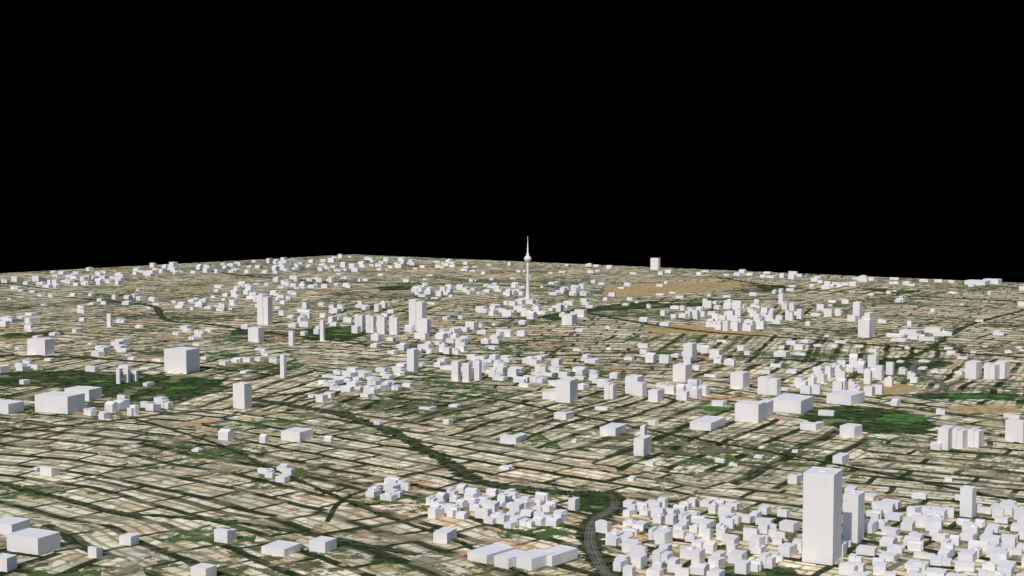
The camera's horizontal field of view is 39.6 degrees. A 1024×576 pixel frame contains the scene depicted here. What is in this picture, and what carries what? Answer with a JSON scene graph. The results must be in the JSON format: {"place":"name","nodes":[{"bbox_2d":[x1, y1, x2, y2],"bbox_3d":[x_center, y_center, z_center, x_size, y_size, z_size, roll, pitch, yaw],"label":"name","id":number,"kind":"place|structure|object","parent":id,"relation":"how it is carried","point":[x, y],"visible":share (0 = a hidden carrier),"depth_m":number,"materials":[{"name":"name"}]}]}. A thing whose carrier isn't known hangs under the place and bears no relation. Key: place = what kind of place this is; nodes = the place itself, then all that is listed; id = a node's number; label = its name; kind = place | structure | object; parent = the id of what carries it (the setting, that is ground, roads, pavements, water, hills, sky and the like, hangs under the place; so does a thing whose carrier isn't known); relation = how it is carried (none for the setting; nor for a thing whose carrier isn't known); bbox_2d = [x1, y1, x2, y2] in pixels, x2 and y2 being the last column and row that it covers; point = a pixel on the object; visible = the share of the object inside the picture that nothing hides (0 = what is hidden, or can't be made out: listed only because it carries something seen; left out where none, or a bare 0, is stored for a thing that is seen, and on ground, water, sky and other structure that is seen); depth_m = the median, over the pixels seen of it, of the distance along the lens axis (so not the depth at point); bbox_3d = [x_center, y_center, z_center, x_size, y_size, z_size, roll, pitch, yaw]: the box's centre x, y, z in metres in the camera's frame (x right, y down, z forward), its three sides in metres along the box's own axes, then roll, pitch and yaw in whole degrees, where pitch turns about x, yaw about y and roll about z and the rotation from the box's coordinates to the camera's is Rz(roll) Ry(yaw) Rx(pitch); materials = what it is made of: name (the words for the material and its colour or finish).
{"place":"outdoors","nodes":[
{"label":"outdoors","id":0,"kind":"place"},
{"bbox_2d":[0,355,274,374],"bbox_3d":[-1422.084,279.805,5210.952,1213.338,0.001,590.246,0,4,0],"label":"road","id":1,"kind":"structure","parent":0,"point":[135,360],"depth_m":5325.66,"materials":[{"name":"asphalt"}]},
{"bbox_2d":[45,295,282,333],"bbox_3d":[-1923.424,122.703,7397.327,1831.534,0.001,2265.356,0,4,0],"label":"road","id":2,"kind":"structure","parent":0,"point":[159,311],"depth_m":7067.86,"materials":[{"name":"asphalt"}]},
{"bbox_2d":[0,394,340,430],"bbox_3d":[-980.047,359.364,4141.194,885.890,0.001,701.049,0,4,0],"label":"road","id":3,"kind":"structure","parent":0,"point":[156,415],"depth_m":4067.90,"materials":[{"name":"asphalt"}]},
{"bbox_2d":[0,481,420,555],"bbox_3d":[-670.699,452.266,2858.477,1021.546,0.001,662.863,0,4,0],"label":"road","id":4,"kind":"structure","parent":0,"point":[303,533],"depth_m":2811.55,"materials":[{"name":"asphalt"}]},
{"bbox_2d":[129,417,529,575],"bbox_3d":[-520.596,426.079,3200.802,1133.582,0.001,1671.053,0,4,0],"label":"road","id":5,"kind":"structure","parent":0,"point":[467,545],"depth_m":3033.03,"materials":[{"name":"asphalt"}]},
{"bbox_2d":[252,377,450,399],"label":"road","id":6,"kind":"structure","parent":0,"point":[339,384],"depth_m":4582.56,"materials":[{"name":"asphalt"}]},
{"bbox_2d":[252,399,626,575],"bbox_3d":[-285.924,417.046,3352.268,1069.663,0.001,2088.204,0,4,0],"label":"railway embankment","id":7,"kind":"structure","parent":0,"point":[455,468],"depth_m":3165.09,"materials":[{"name":"concrete"}]},
{"bbox_2d":[584,501,619,575],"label":"railway","id":8,"kind":"object","parent":7,"relation":"on","point":[594,554],"visible":0.98,"depth_m":2639.45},
{"bbox_2d":[0,254,1023,575],"bbox_3d":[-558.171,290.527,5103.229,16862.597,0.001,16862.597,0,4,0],"label":"ground","id":9,"kind":"structure","parent":0,"point":[130,466],"depth_m":3970.49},
{"bbox_2d":[0,553,16,571],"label":"commercial building","id":10,"kind":"structure","parent":9,"relation":"on","point":[8,562],"depth_m":2433.54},
{"bbox_2d":[0,399,23,413],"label":"exhibition hall","id":11,"kind":"structure","parent":9,"relation":"on","point":[9,406],"depth_m":4121.24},
{"bbox_2d":[0,516,29,534],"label":"warehouse","id":12,"kind":"structure","parent":9,"relation":"on","point":[8,525],"depth_m":2698.59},
{"bbox_2d":[0,312,39,325],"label":"residential quarter","id":13,"kind":"object","parent":9,"relation":"on","point":[7,320],"visible":1,"depth_m":6840.39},
{"bbox_2d":[0,359,43,372],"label":"housing estate","id":14,"kind":"object","parent":9,"relation":"on","point":[26,364],"visible":1,"depth_m":5073.63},
{"bbox_2d":[7,528,59,554],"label":"warehouse","id":15,"kind":"structure","parent":9,"relation":"on","point":[34,541],"depth_m":2560.17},
{"bbox_2d":[27,337,54,354],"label":"office block","id":16,"kind":"structure","parent":9,"relation":"on","point":[39,346],"depth_m":5531.31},
{"bbox_2d":[40,466,59,476],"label":"commercial building","id":17,"kind":"structure","parent":9,"relation":"on","point":[48,471],"depth_m":3227.79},
{"bbox_2d":[35,391,84,413],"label":"exhibition hall","id":18,"kind":"structure","parent":9,"relation":"on","point":[59,402],"depth_m":4124.81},
{"bbox_2d":[42,273,123,287],"bbox_3d":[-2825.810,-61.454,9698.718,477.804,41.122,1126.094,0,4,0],"label":"residential quarter","id":19,"kind":"object","parent":9,"relation":"on","point":[85,282],"visible":0.91,"depth_m":9403.05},
{"bbox_2d":[64,386,101,400],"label":"exhibition hall","id":20,"kind":"structure","parent":9,"relation":"on","point":[93,393],"depth_m":4373.84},
{"bbox_2d":[1,262,183,289],"bbox_3d":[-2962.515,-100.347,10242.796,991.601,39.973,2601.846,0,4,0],"label":"distant buildings","id":21,"kind":"structure","parent":9,"relation":"on","point":[172,267],"depth_m":10319.30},
{"bbox_2d":[91,338,131,356],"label":"housing estate","id":22,"kind":"object","parent":9,"relation":"on","point":[118,345],"visible":1,"depth_m":5636.38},
{"bbox_2d":[89,293,157,304],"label":"residential quarter","id":23,"kind":"object","parent":9,"relation":"on","point":[128,302],"visible":0.96,"depth_m":8049.69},
{"bbox_2d":[84,395,172,419],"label":"housing estate","id":24,"kind":"object","parent":9,"relation":"on","point":[156,404],"visible":1,"depth_m":4148.25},
{"bbox_2d":[119,533,138,545],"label":"commercial building","id":25,"kind":"structure","parent":9,"relation":"on","point":[129,539],"depth_m":2610.48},
{"bbox_2d":[5,340,267,386],"bbox_3d":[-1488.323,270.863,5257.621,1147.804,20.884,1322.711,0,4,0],"label":"scattered buildings","id":26,"kind":"structure","parent":9,"relation":"on","point":[89,368],"depth_m":5203.49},
{"bbox_2d":[164,347,199,373],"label":"cubic office block","id":27,"kind":"structure","parent":9,"relation":"on","point":[186,360],"depth_m":5000.66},
{"bbox_2d":[7,279,376,337],"bbox_3d":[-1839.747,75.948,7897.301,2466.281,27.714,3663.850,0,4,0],"label":"scattered buildings","id":28,"kind":"structure","parent":9,"relation":"on","point":[31,328],"depth_m":7531.24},
{"bbox_2d":[172,325,214,339],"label":"housing estate","id":29,"kind":"object","parent":9,"relation":"on","point":[185,328],"visible":0.94,"depth_m":6279.29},
{"bbox_2d":[191,563,216,575],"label":"commercial building","id":30,"kind":"structure","parent":9,"relation":"on","point":[202,569],"depth_m":2381.39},
{"bbox_2d":[214,528,236,542],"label":"commercial building","id":31,"kind":"structure","parent":9,"relation":"on","point":[222,535],"depth_m":2629.02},
{"bbox_2d":[218,428,233,440],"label":"gabled house","id":32,"kind":"structure","parent":9,"relation":"on","point":[226,434],"depth_m":3679.78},
{"bbox_2d":[172,290,297,310],"bbox_3d":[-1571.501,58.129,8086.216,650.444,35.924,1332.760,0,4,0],"label":"residential quarter","id":33,"kind":"object","parent":9,"relation":"on","point":[203,302],"visible":0.82,"depth_m":7925.13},
{"bbox_2d":[233,382,251,408],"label":"office tower","id":34,"kind":"structure","parent":9,"relation":"on","point":[242,395],"depth_m":4191.52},
{"bbox_2d":[231,352,279,362],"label":"housing estate","id":35,"kind":"object","parent":9,"relation":"on","point":[259,358],"visible":1,"depth_m":5303.26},
{"bbox_2d":[248,327,263,341],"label":"apartment tower","id":36,"kind":"structure","parent":9,"relation":"on","point":[255,334],"depth_m":5983.42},
{"bbox_2d":[257,294,272,324],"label":"office tower","id":37,"kind":"structure","parent":9,"relation":"on","point":[264,309],"depth_m":6703.22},
{"bbox_2d":[257,463,294,482],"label":"housing estate","id":38,"kind":"object","parent":9,"relation":"on","point":[286,470],"visible":1,"depth_m":3223.64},
{"bbox_2d":[261,540,300,556],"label":"warehouse","id":39,"kind":"structure","parent":9,"relation":"on","point":[281,548],"depth_m":2545.04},
{"bbox_2d":[214,275,353,296],"bbox_3d":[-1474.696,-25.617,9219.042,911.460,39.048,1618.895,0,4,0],"label":"residential quarter","id":40,"kind":"object","parent":9,"relation":"on","point":[287,283],"visible":0.99,"depth_m":9238.31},
{"bbox_2d":[281,427,312,441],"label":"warehouse","id":41,"kind":"structure","parent":9,"relation":"on","point":[295,434],"depth_m":3671.03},
{"bbox_2d":[309,536,336,552],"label":"warehouse","id":42,"kind":"structure","parent":9,"relation":"on","point":[323,544],"depth_m":2563.73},
{"bbox_2d":[190,254,457,273],"bbox_3d":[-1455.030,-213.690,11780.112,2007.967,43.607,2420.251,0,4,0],"label":"distant buildings","id":43,"kind":"structure","parent":9,"relation":"on","point":[284,263],"depth_m":11392.81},
{"bbox_2d":[288,313,360,335],"bbox_3d":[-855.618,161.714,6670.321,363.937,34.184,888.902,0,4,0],"label":"office quarter","id":44,"kind":"object","parent":9,"relation":"on","point":[301,320],"visible":0.97,"depth_m":6642.87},
{"bbox_2d":[279,300,396,318],"bbox_3d":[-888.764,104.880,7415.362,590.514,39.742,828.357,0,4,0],"label":"office quarter","id":45,"kind":"object","parent":9,"relation":"on","point":[310,314],"visible":0.95,"depth_m":7399.28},
{"bbox_2d":[308,366,413,397],"bbox_3d":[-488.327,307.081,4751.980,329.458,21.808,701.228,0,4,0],"label":"university quarter","id":46,"kind":"object","parent":9,"relation":"on","point":[356,383],"visible":0.99,"depth_m":4692.35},
{"bbox_2d":[366,314,375,332],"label":"apartment slab","id":47,"kind":"structure","parent":9,"relation":"on","point":[370,323],"depth_m":6346.31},
{"bbox_2d":[377,315,386,333],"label":"apartment slab","id":48,"kind":"structure","parent":9,"relation":"on","point":[381,324],"depth_m":6291.18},
{"bbox_2d":[365,476,409,500],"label":"housing estate","id":49,"kind":"object","parent":9,"relation":"on","point":[393,486],"visible":1,"depth_m":3033.24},
{"bbox_2d":[389,316,399,334],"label":"apartment slab","id":50,"kind":"structure","parent":9,"relation":"on","point":[394,328],"depth_m":6264.15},
{"bbox_2d":[407,348,418,371],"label":"office tower","id":51,"kind":"structure","parent":9,"relation":"on","point":[412,360],"depth_m":5037.10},
{"bbox_2d":[409,299,426,330],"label":"office tower","id":52,"kind":"structure","parent":9,"relation":"on","point":[417,309],"depth_m":6409.53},
{"bbox_2d":[371,325,469,354],"bbox_3d":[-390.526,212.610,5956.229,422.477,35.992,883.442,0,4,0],"label":"office quarter","id":53,"kind":"object","parent":9,"relation":"on","point":[444,348],"visible":0.93,"depth_m":5783.10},
{"bbox_2d":[418,318,430,334],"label":"office tower","id":54,"kind":"structure","parent":9,"relation":"on","point":[424,325],"depth_m":6237.09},
{"bbox_2d":[322,259,554,280],"bbox_3d":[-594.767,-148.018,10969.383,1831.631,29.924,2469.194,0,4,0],"label":"distant buildings","id":55,"kind":"structure","parent":9,"relation":"on","point":[464,268],"depth_m":10836.75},
{"bbox_2d":[433,527,456,543],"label":"commercial building","id":56,"kind":"structure","parent":9,"relation":"on","point":[444,535],"depth_m":2625.31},
{"bbox_2d":[451,361,460,380],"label":"apartment tower","id":57,"kind":"structure","parent":9,"relation":"on","point":[455,370],"depth_m":4800.74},
{"bbox_2d":[396,354,525,376],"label":"office quarter","id":58,"kind":"object","parent":9,"relation":"on","point":[494,359],"visible":0.75,"depth_m":5170.49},
{"bbox_2d":[411,282,525,297],"bbox_3d":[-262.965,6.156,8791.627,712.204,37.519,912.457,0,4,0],"label":"residential quarter","id":59,"kind":"object","parent":9,"relation":"on","point":[447,289],"visible":1,"depth_m":8716.61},
{"bbox_2d":[473,361,481,380],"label":"apartment tower","id":60,"kind":"structure","parent":9,"relation":"on","point":[477,370],"depth_m":4800.97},
{"bbox_2d":[446,321,526,343],"bbox_3d":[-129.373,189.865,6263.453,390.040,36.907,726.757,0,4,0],"label":"office quarter","id":61,"kind":"object","parent":9,"relation":"on","point":[493,339],"visible":0.94,"depth_m":6197.97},
{"bbox_2d":[467,543,514,563],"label":"warehouse","id":62,"kind":"structure","parent":9,"relation":"on","point":[485,554],"depth_m":2503.05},
{"bbox_2d":[33,419,951,483],"bbox_3d":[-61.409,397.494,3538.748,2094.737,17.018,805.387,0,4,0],"label":"scattered buildings","id":63,"kind":"structure","parent":9,"relation":"on","point":[327,438],"depth_m":3435.90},
{"bbox_2d":[426,484,567,528],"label":"housing estate","id":64,"kind":"object","parent":9,"relation":"on","point":[541,505],"visible":1,"depth_m":2870.50,"materials":[{"name":"white"}]},
{"bbox_2d":[494,549,526,568],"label":"warehouse","id":65,"kind":"structure","parent":9,"relation":"on","point":[505,560],"depth_m":2457.30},
{"bbox_2d":[500,433,526,443],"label":"warehouse","id":66,"kind":"structure","parent":9,"relation":"on","point":[513,439],"depth_m":3639.09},
{"bbox_2d":[516,238,537,299],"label":"television tower","id":67,"kind":"structure","parent":9,"relation":"on","point":[527,258],"depth_m":8021.54,"materials":[{"name":"concrete"}]},
{"bbox_2d":[516,549,553,570],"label":"warehouse","id":68,"kind":"structure","parent":9,"relation":"on","point":[534,560],"depth_m":2452.87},
{"bbox_2d":[475,298,595,318],"bbox_3d":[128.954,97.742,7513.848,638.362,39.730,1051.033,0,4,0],"label":"city centre quarter","id":69,"kind":"object","parent":9,"relation":"on","point":[496,309],"visible":0.99,"depth_m":7398.06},
{"bbox_2d":[491,355,610,389],"bbox_3d":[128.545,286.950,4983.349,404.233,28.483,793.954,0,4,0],"label":"residential quarter","id":70,"kind":"object","parent":9,"relation":"on","point":[557,367],"visible":0.96,"depth_m":4910.97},
{"bbox_2d":[544,544,577,566],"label":"warehouse","id":71,"kind":"structure","parent":9,"relation":"on","point":[561,554],"depth_m":2492.30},
{"bbox_2d":[555,378,577,402],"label":"office tower","id":72,"kind":"structure","parent":9,"relation":"on","point":[566,390],"depth_m":4319.53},
{"bbox_2d":[549,283,589,295],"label":"city centre quarter","id":73,"kind":"object","parent":9,"relation":"on","point":[575,290],"visible":1,"depth_m":8595.09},
{"bbox_2d":[508,262,709,274],"bbox_3d":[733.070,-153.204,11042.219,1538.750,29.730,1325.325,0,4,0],"label":"distant buildings","id":74,"kind":"structure","parent":9,"relation":"on","point":[612,267],"depth_m":10697.89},
{"bbox_2d":[604,382,616,398],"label":"office block","id":75,"kind":"structure","parent":9,"relation":"on","point":[610,390],"depth_m":4381.01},
{"bbox_2d":[600,423,626,435],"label":"warehouse","id":76,"kind":"structure","parent":9,"relation":"on","point":[612,429],"depth_m":3755.33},
{"bbox_2d":[625,375,643,393],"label":"office block","id":77,"kind":"structure","parent":9,"relation":"on","point":[630,380],"depth_m":4495.55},
{"bbox_2d":[634,435,651,455],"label":"church nave","id":78,"kind":"structure","parent":9,"relation":"on","point":[642,445],"depth_m":3467.89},
{"bbox_2d":[632,379,709,401],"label":"apartment towers","id":79,"kind":"structure","parent":9,"relation":"on","point":[695,388],"depth_m":4436.26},
{"bbox_2d":[673,363,691,382],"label":"office block","id":80,"kind":"structure","parent":9,"relation":"on","point":[682,372],"depth_m":4761.50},
{"bbox_2d":[683,342,696,360],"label":"office tower","id":81,"kind":"structure","parent":9,"relation":"on","point":[689,349],"depth_m":5340.46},
{"bbox_2d":[370,342,1023,418],"bbox_3d":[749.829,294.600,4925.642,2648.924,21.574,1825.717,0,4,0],"label":"scattered buildings","id":82,"kind":"structure","parent":9,"relation":"on","point":[617,375],"depth_m":5014.13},
{"bbox_2d":[595,497,801,575],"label":"housing estate","id":83,"kind":"object","parent":9,"relation":"on","point":[659,511],"visible":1,"depth_m":2621.00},
{"bbox_2d":[645,345,752,363],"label":"office quarter","id":84,"kind":"object","parent":9,"relation":"on","point":[663,358],"visible":0.83,"depth_m":5412.81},
{"bbox_2d":[690,415,725,430],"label":"warehouse","id":85,"kind":"structure","parent":9,"relation":"on","point":[707,423],"depth_m":3846.52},
{"bbox_2d":[403,279,1023,344],"bbox_3d":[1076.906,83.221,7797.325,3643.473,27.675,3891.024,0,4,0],"label":"scattered buildings","id":86,"kind":"structure","parent":9,"relation":"on","point":[900,299],"depth_m":7837.05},
{"bbox_2d":[706,311,765,330],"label":"apartment towers","id":87,"kind":"structure","parent":9,"relation":"on","point":[737,322],"depth_m":6511.78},
{"bbox_2d":[730,371,749,388],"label":"office block","id":88,"kind":"structure","parent":9,"relation":"on","point":[739,379],"depth_m":4611.60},
{"bbox_2d":[692,344,806,373],"bbox_3d":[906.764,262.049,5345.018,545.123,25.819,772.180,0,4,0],"label":"office quarter","id":89,"kind":"object","parent":9,"relation":"on","point":[732,362],"visible":0.96,"depth_m":5273.45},
{"bbox_2d":[735,399,772,422],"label":"administration block","id":90,"kind":"structure","parent":9,"relation":"on","point":[749,411],"depth_m":3963.25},
{"bbox_2d":[660,299,863,325],"bbox_3d":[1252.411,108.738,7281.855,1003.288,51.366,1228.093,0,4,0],"label":"office quarter","id":91,"kind":"object","parent":9,"relation":"on","point":[737,306],"visible":0.96,"depth_m":7169.60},
{"bbox_2d":[758,376,780,395],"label":"office tower","id":92,"kind":"structure","parent":9,"relation":"on","point":[769,385],"depth_m":4472.49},
{"bbox_2d":[771,394,813,413],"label":"administration block","id":93,"kind":"structure","parent":9,"relation":"on","point":[792,403],"depth_m":4131.22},
{"bbox_2d":[800,421,823,430],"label":"office block","id":94,"kind":"structure","parent":9,"relation":"on","point":[812,426],"depth_m":3833.00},
{"bbox_2d":[802,466,842,565],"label":"skyscraper","id":95,"kind":"structure","parent":9,"relation":"on","point":[822,517],"depth_m":2476.95,"materials":[{"name":"white"}]},
{"bbox_2d":[788,280,856,288],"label":"housing estate","id":96,"kind":"object","parent":9,"relation":"on","point":[828,284],"visible":1,"depth_m":9271.35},
{"bbox_2d":[827,390,864,404],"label":"office block","id":97,"kind":"structure","parent":9,"relation":"on","point":[845,397],"depth_m":4289.59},
{"bbox_2d":[840,423,861,437],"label":"office block","id":98,"kind":"structure","parent":9,"relation":"on","point":[850,430],"depth_m":3723.77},
{"bbox_2d":[842,490,864,542],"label":"high-rise building","id":99,"kind":"structure","parent":9,"relation":"on","point":[853,512],"depth_m":2627.09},
{"bbox_2d":[794,354,918,395],"bbox_3d":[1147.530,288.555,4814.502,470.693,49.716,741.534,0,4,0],"label":"apartment towers","id":100,"kind":"structure","parent":9,"relation":"on","point":[875,370],"depth_m":4750.20,"materials":[{"name":"white"}]},
{"bbox_2d":[858,312,874,337],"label":"office tower","id":101,"kind":"structure","parent":9,"relation":"on","point":[866,325],"depth_m":6164.68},
{"bbox_2d":[724,269,1023,290],"bbox_3d":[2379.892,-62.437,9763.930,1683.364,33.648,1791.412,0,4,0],"label":"distant buildings","id":102,"kind":"structure","parent":9,"relation":"on","point":[795,274],"depth_m":9910.28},
{"bbox_2d":[886,327,952,341],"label":"shopping quarter","id":103,"kind":"object","parent":9,"relation":"on","point":[917,334],"visible":1,"depth_m":6194.43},
{"bbox_2d":[845,485,1016,515],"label":"residential quarter","id":104,"kind":"object","parent":9,"relation":"on","point":[980,508],"visible":0.45,"depth_m":2926.47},
{"bbox_2d":[839,501,1023,575],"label":"residential quarter","id":105,"kind":"object","parent":9,"relation":"on","point":[989,543],"visible":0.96,"depth_m":2574.80,"materials":[{"name":"white"}]},
{"bbox_2d":[938,425,953,450],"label":"office block","id":106,"kind":"structure","parent":9,"relation":"on","point":[945,432],"depth_m":3541.87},
{"bbox_2d":[952,426,967,448],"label":"office block","id":107,"kind":"structure","parent":9,"relation":"on","point":[959,437],"depth_m":3562.62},
{"bbox_2d":[960,485,975,517],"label":"office tower","id":108,"kind":"structure","parent":9,"relation":"on","point":[967,501],"depth_m":2827.47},
{"bbox_2d":[965,360,981,378],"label":"office block","id":109,"kind":"structure","parent":9,"relation":"on","point":[973,369],"depth_m":4841.81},
{"bbox_2d":[967,427,983,447],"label":"office block","id":110,"kind":"structure","parent":9,"relation":"on","point":[975,436],"depth_m":3580.15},
{"bbox_2d":[984,362,999,379],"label":"office block","id":111,"kind":"structure","parent":9,"relation":"on","point":[991,370],"depth_m":4825.14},
{"bbox_2d":[995,360,1009,378],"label":"office block","id":112,"kind":"structure","parent":9,"relation":"on","point":[1004,369],"depth_m":4853.10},
{"bbox_2d":[1005,418,1023,442],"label":"office block","id":113,"kind":"structure","parent":9,"relation":"on","point":[1014,430],"depth_m":3656.53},
{"bbox_2d":[0,0,1023,282],"label":"sky","id":114,"kind":"structure","parent":0,"point":[874,138],"materials":[{"name":"black"}]},
{"bbox_2d":[281,334,836,362],"bbox_3d":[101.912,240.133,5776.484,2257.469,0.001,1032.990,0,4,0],"label":"road","id":115,"kind":"structure","parent":0,"point":[551,355],"depth_m":5558.09,"materials":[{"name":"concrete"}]},
{"bbox_2d":[370,299,750,318],"bbox_3d":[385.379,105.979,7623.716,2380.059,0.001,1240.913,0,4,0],"label":"road","id":116,"kind":"structure","parent":0,"point":[568,311],"depth_m":7517.96,"materials":[{"name":"asphalt"}]},
{"bbox_2d":[418,391,1023,501],"bbox_3d":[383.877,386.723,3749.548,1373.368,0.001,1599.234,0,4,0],"label":"road","id":117,"kind":"structure","parent":0,"point":[933,483],"depth_m":3500.01,"materials":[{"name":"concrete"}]},
{"bbox_2d":[587,313,1022,357],"bbox_3d":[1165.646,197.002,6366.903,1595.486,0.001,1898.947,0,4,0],"label":"road","id":118,"kind":"structure","parent":0,"point":[786,337],"depth_m":6178.24,"materials":[{"name":"asphalt"}]},
{"bbox_2d":[866,310,1023,363],"bbox_3d":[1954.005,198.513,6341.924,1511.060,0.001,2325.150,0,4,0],"label":"road","id":119,"kind":"structure","parent":0,"point":[944,338],"depth_m":6016.74,"materials":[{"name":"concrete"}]},
{"bbox_2d":[875,352,1023,395],"bbox_3d":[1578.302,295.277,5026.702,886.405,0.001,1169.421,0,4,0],"label":"motorway","id":120,"kind":"structure","parent":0,"point":[942,385],"depth_m":4871.30,"materials":[{"name":"asphalt"}]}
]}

